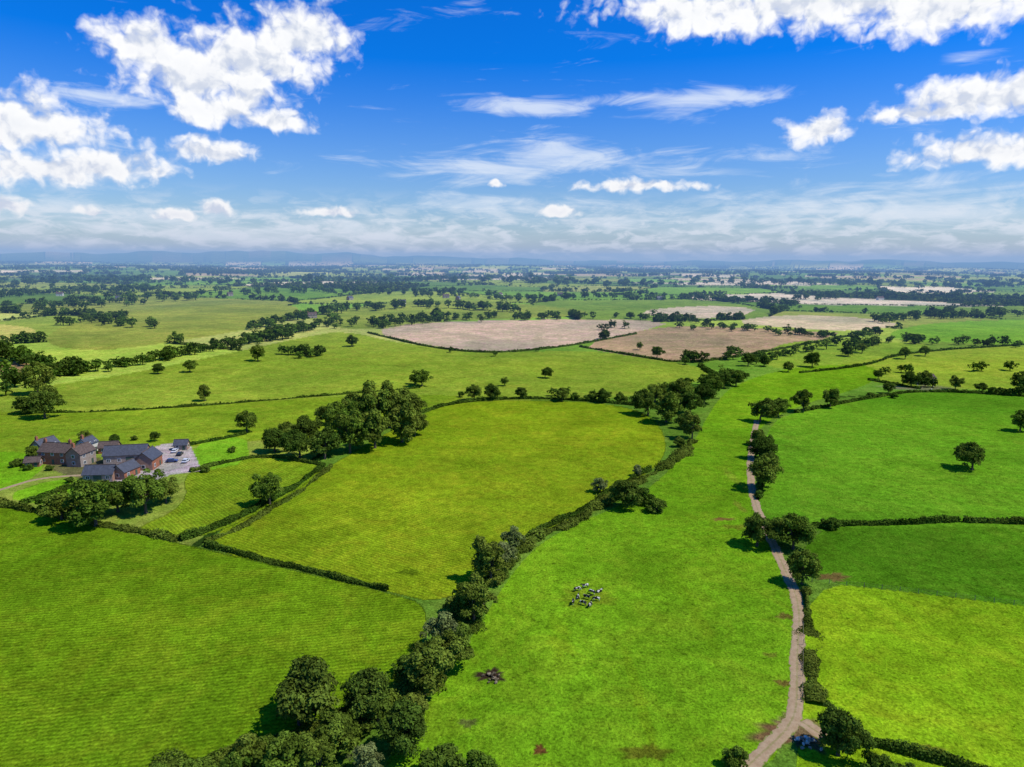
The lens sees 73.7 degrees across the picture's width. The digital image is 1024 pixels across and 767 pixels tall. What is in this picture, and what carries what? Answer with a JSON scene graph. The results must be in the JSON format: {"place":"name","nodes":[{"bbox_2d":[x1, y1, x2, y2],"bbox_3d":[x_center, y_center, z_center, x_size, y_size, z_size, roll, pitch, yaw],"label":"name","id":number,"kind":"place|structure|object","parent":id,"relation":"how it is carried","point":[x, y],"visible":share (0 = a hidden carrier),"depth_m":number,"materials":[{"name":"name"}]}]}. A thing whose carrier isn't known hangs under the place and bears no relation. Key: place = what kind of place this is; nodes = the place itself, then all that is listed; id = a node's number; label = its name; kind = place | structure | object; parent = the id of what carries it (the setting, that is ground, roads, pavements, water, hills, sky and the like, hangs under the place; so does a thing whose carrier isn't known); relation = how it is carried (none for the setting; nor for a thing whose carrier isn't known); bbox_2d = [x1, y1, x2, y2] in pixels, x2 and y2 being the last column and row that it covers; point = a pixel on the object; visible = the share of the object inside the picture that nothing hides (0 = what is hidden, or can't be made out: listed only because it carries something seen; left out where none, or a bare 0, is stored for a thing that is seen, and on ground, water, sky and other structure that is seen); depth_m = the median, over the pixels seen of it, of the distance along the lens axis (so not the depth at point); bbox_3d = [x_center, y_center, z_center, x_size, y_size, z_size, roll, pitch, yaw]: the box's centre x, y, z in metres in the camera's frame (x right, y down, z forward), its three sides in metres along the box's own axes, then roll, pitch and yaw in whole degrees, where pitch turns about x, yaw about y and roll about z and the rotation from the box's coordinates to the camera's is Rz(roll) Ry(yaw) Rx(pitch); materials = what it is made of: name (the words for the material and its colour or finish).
{"place":"outdoors","nodes":[
{"label":"outdoors","id":0,"kind":"place"},
{"bbox_2d":[0,250,1023,766],"bbox_3d":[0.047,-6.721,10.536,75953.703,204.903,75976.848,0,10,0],"label":"ground","id":1,"kind":"structure","parent":0,"point":[672,646],"depth_m":200.04,"materials":[{"name":"green plant"}]},
{"bbox_2d":[10,395,30,412],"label":"oak tree","id":2,"kind":"object","parent":1,"relation":"on","point":[19,403],"visible":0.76,"depth_m":343.58,"materials":[{"name":"green plant"}]},
{"bbox_2d":[18,361,58,391],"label":"oak tree","id":3,"kind":"object","parent":1,"relation":"on","point":[28,374],"visible":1,"depth_m":387.54,"materials":[{"name":"green plant"}]},
{"bbox_2d":[25,391,66,417],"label":"oak tree","id":4,"kind":"object","parent":1,"relation":"on","point":[39,401],"visible":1,"depth_m":334.47,"materials":[{"name":"green plant"}]},
{"bbox_2d":[38,447,70,464],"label":"walls","id":5,"kind":"structure","parent":1,"relation":"on","point":[49,458],"depth_m":262.09,"materials":[{"name":"red brick"}]},
{"bbox_2d":[37,442,70,453],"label":"roof","id":6,"kind":"structure","parent":5,"relation":"on","point":[58,448],"depth_m":262.67,"materials":[{"name":"tile"}]},
{"bbox_2d":[18,479,92,504],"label":"hedge","id":7,"kind":"object","parent":1,"relation":"on","point":[29,499],"visible":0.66,"depth_m":227.33,"materials":[{"name":"green plant"}]},
{"bbox_2d":[39,487,78,518],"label":"ash tree","id":8,"kind":"object","parent":1,"relation":"on","point":[53,506],"visible":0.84,"depth_m":203.50,"materials":[{"name":"green plant"}]},
{"bbox_2d":[66,448,96,466],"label":"walls","id":9,"kind":"structure","parent":1,"relation":"on","point":[78,459],"depth_m":258.85,"materials":[{"name":"stone"}]},
{"bbox_2d":[0,497,178,541],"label":"hedge","id":10,"kind":"object","parent":1,"relation":"on","point":[156,533],"visible":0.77,"depth_m":201.57,"materials":[{"name":"green plant"}]},
{"bbox_2d":[61,479,122,526],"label":"ash tree","id":11,"kind":"object","parent":1,"relation":"on","point":[91,503],"visible":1,"depth_m":197.85,"materials":[{"name":"green plant"}]},
{"bbox_2d":[81,464,115,481],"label":"brick barn","id":12,"kind":"structure","parent":1,"relation":"on","point":[94,472],"depth_m":242.31,"materials":[{"name":"stone"}]},
{"bbox_2d":[100,481,130,512],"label":"oak tree","id":13,"kind":"object","parent":1,"relation":"on","point":[126,499],"visible":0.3,"depth_m":211.34,"materials":[{"name":"green plant"}]},
{"bbox_2d":[101,443,149,463],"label":"brick barn","id":14,"kind":"structure","parent":1,"relation":"on","point":[115,454],"depth_m":263.29,"materials":[{"name":"stone"}]},
{"bbox_2d":[113,458,140,479],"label":"brick barn","id":15,"kind":"structure","parent":1,"relation":"on","point":[124,469],"depth_m":246.02,"materials":[{"name":"tile"}]},
{"bbox_2d":[111,468,169,513],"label":"oak tree","id":16,"kind":"object","parent":1,"relation":"on","point":[143,489],"visible":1,"depth_m":210.21,"materials":[{"name":"green plant"}]},
{"bbox_2d":[134,445,162,470],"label":"brick barn","id":17,"kind":"structure","parent":1,"relation":"on","point":[150,458],"depth_m":255.05,"materials":[{"name":"brick"}]},
{"bbox_2d":[157,476,181,502],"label":"oak tree","id":18,"kind":"object","parent":1,"relation":"on","point":[172,488],"visible":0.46,"depth_m":221.15,"materials":[{"name":"green plant"}]},
{"bbox_2d":[181,757,218,766],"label":"hawthorn bush","id":19,"kind":"object","parent":1,"relation":"on","point":[201,762],"visible":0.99,"depth_m":104.35,"materials":[{"name":"green plant"}]},
{"bbox_2d":[20,386,419,413],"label":"hedge","id":20,"kind":"object","parent":1,"relation":"on","point":[194,404],"visible":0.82,"depth_m":367.56,"materials":[{"name":"green plant"}]},
{"bbox_2d":[216,749,252,766],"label":"hawthorn bush","id":21,"kind":"object","parent":1,"relation":"on","point":[235,762],"visible":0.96,"depth_m":104.76,"materials":[{"name":"green plant"}]},
{"bbox_2d":[234,410,257,431],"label":"oak tree","id":22,"kind":"object","parent":1,"relation":"on","point":[246,418],"visible":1,"depth_m":310.25,"materials":[{"name":"green plant"}]},
{"bbox_2d":[231,733,267,766],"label":"hawthorn bush","id":23,"kind":"object","parent":1,"relation":"on","point":[244,744],"visible":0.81,"depth_m":106.70,"materials":[{"name":"green plant"}]},
{"bbox_2d":[179,463,324,541],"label":"hedge","id":24,"kind":"object","parent":1,"relation":"on","point":[192,533],"visible":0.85,"depth_m":210.02,"materials":[{"name":"green plant"}]},
{"bbox_2d":[189,454,325,471],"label":"hedge","id":25,"kind":"object","parent":1,"relation":"on","point":[224,461],"visible":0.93,"depth_m":266.89,"materials":[{"name":"green plant"}]},
{"bbox_2d":[248,472,284,503],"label":"oak tree","id":26,"kind":"object","parent":1,"relation":"on","point":[263,488],"visible":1,"depth_m":217.83,"materials":[{"name":"green plant"}]},
{"bbox_2d":[203,463,332,540],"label":"hedge","id":27,"kind":"object","parent":1,"relation":"on","point":[266,510],"visible":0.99,"depth_m":214.58,"materials":[{"name":"green plant"}]},
{"bbox_2d":[262,427,286,451],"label":"oak tree","id":28,"kind":"object","parent":1,"relation":"on","point":[271,436],"visible":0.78,"depth_m":276.96,"materials":[{"name":"green plant"}]},
{"bbox_2d":[260,729,304,766],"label":"ash tree","id":29,"kind":"object","parent":1,"relation":"on","point":[281,749],"visible":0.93,"depth_m":102.72,"materials":[{"name":"green plant"}]},
{"bbox_2d":[277,429,307,457],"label":"oak tree","id":30,"kind":"object","parent":1,"relation":"on","point":[292,441],"visible":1,"depth_m":269.60,"materials":[{"name":"green plant"}]},
{"bbox_2d":[203,540,388,591],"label":"hedge","id":31,"kind":"object","parent":1,"relation":"on","point":[209,544],"visible":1,"depth_m":176.56,"materials":[{"name":"green plant"}]},
{"bbox_2d":[273,653,340,725],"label":"oak tree","id":32,"kind":"object","parent":1,"relation":"on","point":[306,685],"visible":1,"depth_m":115.33,"materials":[{"name":"green plant"}]},
{"bbox_2d":[293,414,323,438],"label":"oak tree","id":33,"kind":"object","parent":1,"relation":"on","point":[307,425],"visible":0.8,"depth_m":293.80,"materials":[{"name":"green plant"}]},
{"bbox_2d":[297,731,339,766],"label":"ash tree","id":34,"kind":"object","parent":1,"relation":"on","point":[315,751],"visible":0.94,"depth_m":104.11,"materials":[{"name":"green plant"}]},
{"bbox_2d":[306,426,345,458],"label":"oak tree","id":35,"kind":"object","parent":1,"relation":"on","point":[324,439],"visible":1,"depth_m":269.63,"materials":[{"name":"green plant"}]},
{"bbox_2d":[315,708,356,754],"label":"ash tree","id":36,"kind":"object","parent":1,"relation":"on","point":[335,727],"visible":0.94,"depth_m":108.50,"materials":[{"name":"green plant"}]},
{"bbox_2d":[149,542,532,766],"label":"hedge","id":37,"kind":"object","parent":1,"relation":"on","point":[402,688],"visible":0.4,"depth_m":124.46,"materials":[{"name":"green plant"}]},
{"bbox_2d":[322,398,360,436],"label":"oak tree","id":38,"kind":"object","parent":1,"relation":"on","point":[334,409],"visible":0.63,"depth_m":300.60,"materials":[{"name":"green plant"}]},
{"bbox_2d":[333,407,369,452],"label":"ash tree","id":39,"kind":"object","parent":1,"relation":"on","point":[350,424],"visible":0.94,"depth_m":277.91,"materials":[{"name":"green plant"}]},
{"bbox_2d":[346,704,372,745],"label":"hawthorn bush","id":40,"kind":"object","parent":1,"relation":"on","point":[358,727],"visible":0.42,"depth_m":113.93,"materials":[{"name":"green plant"}]},
{"bbox_2d":[345,741,384,766],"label":"willow tree","id":41,"kind":"object","parent":1,"relation":"on","point":[362,752],"visible":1,"depth_m":105.58,"materials":[{"name":"green plant"}]},
{"bbox_2d":[340,665,391,726],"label":"oak tree","id":42,"kind":"object","parent":1,"relation":"on","point":[373,682],"visible":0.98,"depth_m":116.76,"materials":[{"name":"green plant"}]},
{"bbox_2d":[348,380,392,417],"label":"ash tree","id":43,"kind":"object","parent":1,"relation":"on","point":[368,399],"visible":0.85,"depth_m":313.52,"materials":[{"name":"green plant"}]},
{"bbox_2d":[353,408,389,447],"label":"ash tree","id":44,"kind":"object","parent":1,"relation":"on","point":[375,422],"visible":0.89,"depth_m":279.92,"materials":[{"name":"green plant"}]},
{"bbox_2d":[377,380,410,427],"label":"ash tree","id":45,"kind":"object","parent":1,"relation":"on","point":[394,397],"visible":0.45,"depth_m":320.21,"materials":[{"name":"green plant"}]},
{"bbox_2d":[376,696,426,758],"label":"oak tree","id":46,"kind":"object","parent":1,"relation":"on","point":[408,715],"visible":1,"depth_m":109.13,"materials":[{"name":"green plant"}]},
{"bbox_2d":[387,402,423,441],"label":"ash tree","id":47,"kind":"object","parent":1,"relation":"on","point":[406,412],"visible":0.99,"depth_m":292.96,"materials":[{"name":"green plant"}]},
{"bbox_2d":[398,387,427,416],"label":"ash tree","id":48,"kind":"object","parent":1,"relation":"on","point":[414,398],"visible":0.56,"depth_m":322.02,"materials":[{"name":"green plant"}]},
{"bbox_2d":[400,690,428,713],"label":"hawthorn bush","id":49,"kind":"object","parent":1,"relation":"on","point":[418,696],"visible":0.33,"depth_m":119.71,"materials":[{"name":"green plant"}]},
{"bbox_2d":[410,369,432,385],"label":"oak tree","id":50,"kind":"object","parent":1,"relation":"on","point":[419,377],"visible":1,"depth_m":433.20,"materials":[{"name":"green plant"}]},
{"bbox_2d":[403,640,454,694],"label":"ash tree","id":51,"kind":"object","parent":1,"relation":"on","point":[425,668],"visible":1,"depth_m":123.28,"materials":[{"name":"green plant"}]},
{"bbox_2d":[419,611,461,638],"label":"willow tree","id":52,"kind":"object","parent":1,"relation":"on","point":[439,622],"visible":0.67,"depth_m":139.29,"materials":[{"name":"green plant"}]},
{"bbox_2d":[416,742,465,766],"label":"hawthorn bush","id":53,"kind":"object","parent":1,"relation":"on","point":[442,755],"visible":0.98,"depth_m":105.85,"materials":[{"name":"green plant"}]},
{"bbox_2d":[428,623,474,666],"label":"ash tree","id":54,"kind":"object","parent":1,"relation":"on","point":[457,643],"visible":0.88,"depth_m":132.30,"materials":[{"name":"green plant"}]},
{"bbox_2d":[442,594,467,615],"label":"hawthorn bush","id":55,"kind":"object","parent":1,"relation":"on","point":[449,602],"visible":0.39,"depth_m":154.09,"materials":[{"name":"green plant"}]},
{"bbox_2d":[452,572,498,620],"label":"ash tree","id":56,"kind":"object","parent":1,"relation":"on","point":[474,591],"visible":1,"depth_m":148.95,"materials":[{"name":"green plant"}]},
{"bbox_2d":[458,748,500,766],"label":"hawthorn bush","id":57,"kind":"object","parent":1,"relation":"on","point":[476,758],"visible":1,"depth_m":105.16,"materials":[{"name":"green plant"}]},
{"bbox_2d":[470,534,511,578],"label":"ash tree","id":58,"kind":"object","parent":1,"relation":"on","point":[484,563],"visible":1,"depth_m":167.88,"materials":[{"name":"green plant"}]},
{"bbox_2d":[0,294,985,349],"bbox_3d":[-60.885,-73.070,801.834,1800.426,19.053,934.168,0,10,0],"label":"hedgerow trees","id":59,"kind":"object","parent":1,"relation":"on","point":[24,336],"visible":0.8,"depth_m":892.34,"materials":[{"name":"green plant"}]},
{"bbox_2d":[367,331,636,352],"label":"hedge","id":60,"kind":"object","parent":1,"relation":"on","point":[501,351],"visible":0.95,"depth_m":636.04,"materials":[{"name":"green plant"}]},
{"bbox_2d":[492,541,518,562],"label":"willow tree","id":61,"kind":"object","parent":1,"relation":"on","point":[506,547],"visible":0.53,"depth_m":178.20,"materials":[{"name":"green plant"}]},
{"bbox_2d":[0,271,1023,396],"bbox_3d":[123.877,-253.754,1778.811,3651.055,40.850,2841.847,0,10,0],"label":"field boundary trees","id":62,"kind":"object","parent":1,"relation":"on","point":[22,354],"visible":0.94,"depth_m":902.29,"materials":[{"name":"green plant"}]},
{"bbox_2d":[0,260,1023,282],"bbox_3d":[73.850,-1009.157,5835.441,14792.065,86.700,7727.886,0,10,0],"label":"distant woodland","id":63,"kind":"object","parent":1,"relation":"on","point":[284,269],"visible":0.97,"depth_m":4170.20,"materials":[{"name":"plant"}]},
{"bbox_2d":[0,273,1023,307],"bbox_3d":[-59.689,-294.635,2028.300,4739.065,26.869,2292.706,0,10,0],"label":"hedgerow trees","id":64,"kind":"object","parent":1,"relation":"on","point":[965,299],"visible":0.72,"depth_m":1719.69,"materials":[{"name":"green plant"}]},
{"bbox_2d":[0,276,1023,391],"bbox_3d":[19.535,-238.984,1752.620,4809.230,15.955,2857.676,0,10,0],"label":"distant hedges","id":65,"kind":"object","parent":1,"relation":"on","point":[231,348],"visible":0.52,"depth_m":1336.64,"materials":[{"name":"green plant"}]},
{"bbox_2d":[500,525,526,546],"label":"willow tree","id":66,"kind":"object","parent":1,"relation":"on","point":[509,538],"visible":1,"depth_m":189.00,"materials":[{"name":"green plant"}]},
{"bbox_2d":[420,395,634,412],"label":"hedge","id":67,"kind":"object","parent":1,"relation":"on","point":[459,401],"visible":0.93,"depth_m":390.64,"materials":[{"name":"green plant"}]},
{"bbox_2d":[519,439,697,550],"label":"hedge","id":68,"kind":"object","parent":1,"relation":"on","point":[604,501],"visible":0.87,"depth_m":223.80,"materials":[{"name":"green plant"}]},
{"bbox_2d":[608,478,642,508],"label":"oak tree","id":69,"kind":"object","parent":1,"relation":"on","point":[627,493],"visible":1,"depth_m":219.54,"materials":[{"name":"green plant"}]},
{"bbox_2d":[629,388,654,414],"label":"oak tree","id":70,"kind":"object","parent":1,"relation":"on","point":[642,398],"visible":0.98,"depth_m":358.15,"materials":[{"name":"green plant"}]},
{"bbox_2d":[645,497,667,513],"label":"hawthorn bush","id":71,"kind":"object","parent":1,"relation":"on","point":[655,504],"visible":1,"depth_m":218.71,"materials":[{"name":"green plant"}]},
{"bbox_2d":[650,391,684,421],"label":"ash tree","id":72,"kind":"object","parent":1,"relation":"on","point":[671,405],"visible":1,"depth_m":339.32,"materials":[{"name":"green plant"}]},
{"bbox_2d":[667,378,694,402],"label":"oak tree","id":73,"kind":"object","parent":1,"relation":"on","point":[685,387],"visible":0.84,"depth_m":381.87,"materials":[{"name":"green plant"}]},
{"bbox_2d":[679,409,702,438],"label":"ash tree","id":74,"kind":"object","parent":1,"relation":"on","point":[690,420],"visible":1,"depth_m":310.91,"materials":[{"name":"green plant"}]},
{"bbox_2d":[679,391,706,410],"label":"oak tree","id":75,"kind":"object","parent":1,"relation":"on","point":[688,397],"visible":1,"depth_m":358.38,"materials":[{"name":"green plant"}]},
{"bbox_2d":[692,383,716,403],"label":"oak tree","id":76,"kind":"object","parent":1,"relation":"on","point":[704,391],"visible":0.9,"depth_m":385.84,"materials":[{"name":"green plant"}]},
{"bbox_2d":[579,335,849,361],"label":"hedge","id":77,"kind":"object","parent":1,"relation":"on","point":[698,360],"visible":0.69,"depth_m":592.79,"materials":[{"name":"green plant"}]},
{"bbox_2d":[704,373,724,391],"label":"oak tree","id":78,"kind":"object","parent":1,"relation":"on","point":[714,381],"visible":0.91,"depth_m":411.95,"materials":[{"name":"green plant"}]},
{"bbox_2d":[721,745,749,766],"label":"hawthorn bush","id":79,"kind":"object","parent":1,"relation":"on","point":[736,756],"visible":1,"depth_m":107.22,"materials":[{"name":"green plant"}]},
{"bbox_2d":[741,512,780,546],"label":"oak tree","id":80,"kind":"object","parent":1,"relation":"on","point":[755,522],"visible":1,"depth_m":190.53,"materials":[{"name":"green plant"}]},
{"bbox_2d":[746,436,777,457],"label":"oak tree","id":81,"kind":"object","parent":1,"relation":"on","point":[760,446],"visible":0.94,"depth_m":278.62,"materials":[{"name":"green plant"}]},
{"bbox_2d":[748,398,779,421],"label":"oak tree","id":82,"kind":"object","parent":1,"relation":"on","point":[768,407],"visible":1,"depth_m":342.38,"materials":[{"name":"green plant"}]},
{"bbox_2d":[746,454,784,483],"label":"oak tree","id":83,"kind":"object","parent":1,"relation":"on","point":[763,468],"visible":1,"depth_m":239.15,"materials":[{"name":"green plant"}]},
{"bbox_2d":[768,512,817,549],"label":"oak tree","id":84,"kind":"object","parent":1,"relation":"on","point":[800,528],"visible":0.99,"depth_m":189.03,"materials":[{"name":"green plant"}]},
{"bbox_2d":[789,389,812,411],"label":"ash tree","id":85,"kind":"object","parent":1,"relation":"on","point":[801,398],"visible":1,"depth_m":366.55,"materials":[{"name":"green plant"}]},
{"bbox_2d":[785,549,822,584],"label":"oak tree","id":86,"kind":"object","parent":1,"relation":"on","point":[797,560],"visible":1,"depth_m":167.88,"materials":[{"name":"green plant"}]},
{"bbox_2d":[793,586,829,703],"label":"hedge","id":87,"kind":"object","parent":1,"relation":"on","point":[813,690],"visible":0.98,"depth_m":135.24,"materials":[{"name":"green plant"}]},
{"bbox_2d":[822,388,839,406],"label":"ash tree","id":88,"kind":"object","parent":1,"relation":"on","point":[831,396],"visible":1,"depth_m":376.28,"materials":[{"name":"green plant"}]},
{"bbox_2d":[815,700,877,756],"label":"oak tree","id":89,"kind":"object","parent":1,"relation":"on","point":[837,725],"visible":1,"depth_m":108.24,"materials":[{"name":"green plant"}]},
{"bbox_2d":[860,750,900,766],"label":"hawthorn bush","id":90,"kind":"object","parent":1,"relation":"on","point":[872,758],"visible":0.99,"depth_m":105.51,"materials":[{"name":"green plant"}]},
{"bbox_2d":[811,514,961,527],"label":"hedge","id":91,"kind":"object","parent":1,"relation":"on","point":[944,518],"visible":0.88,"depth_m":209.80,"materials":[{"name":"green plant"}]},
{"bbox_2d":[793,388,1023,412],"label":"hedge","id":92,"kind":"object","parent":1,"relation":"on","point":[866,397],"visible":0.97,"depth_m":413.77,"materials":[{"name":"green plant"}]},
{"bbox_2d":[799,343,1023,372],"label":"hedge","id":93,"kind":"object","parent":1,"relation":"on","point":[876,361],"visible":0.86,"depth_m":564.78,"materials":[{"name":"green plant"}]},
{"bbox_2d":[901,371,921,385],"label":"oak tree","id":94,"kind":"object","parent":1,"relation":"on","point":[909,378],"visible":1,"depth_m":444.10,"materials":[{"name":"green plant"}]},
{"bbox_2d":[867,736,990,766],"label":"hedge","id":95,"kind":"object","parent":1,"relation":"on","point":[934,755],"visible":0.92,"depth_m":109.53,"materials":[{"name":"green plant"}]},
{"bbox_2d":[953,441,985,469],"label":"oak tree","id":96,"kind":"object","parent":1,"relation":"on","point":[972,453],"visible":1,"depth_m":263.12,"materials":[{"name":"green plant"}]},
{"bbox_2d":[962,515,1023,524],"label":"hedge","id":97,"kind":"object","parent":1,"relation":"on","point":[1016,520],"visible":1,"depth_m":210.69,"materials":[{"name":"green plant"}]},
{"bbox_2d":[0,0,1023,262],"label":"sky","id":98,"kind":"structure","parent":0,"point":[555,130],"materials":[{"name":"blue"}]},
{"bbox_2d":[741,420,805,766],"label":"farm track","id":99,"kind":"structure","parent":0,"point":[783,732],"depth_m":135.28,"materials":[{"name":"beige gravel"}]},
{"bbox_2d":[797,719,826,738],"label":"field entrance track","id":100,"kind":"structure","parent":0,"point":[812,728],"depth_m":117.11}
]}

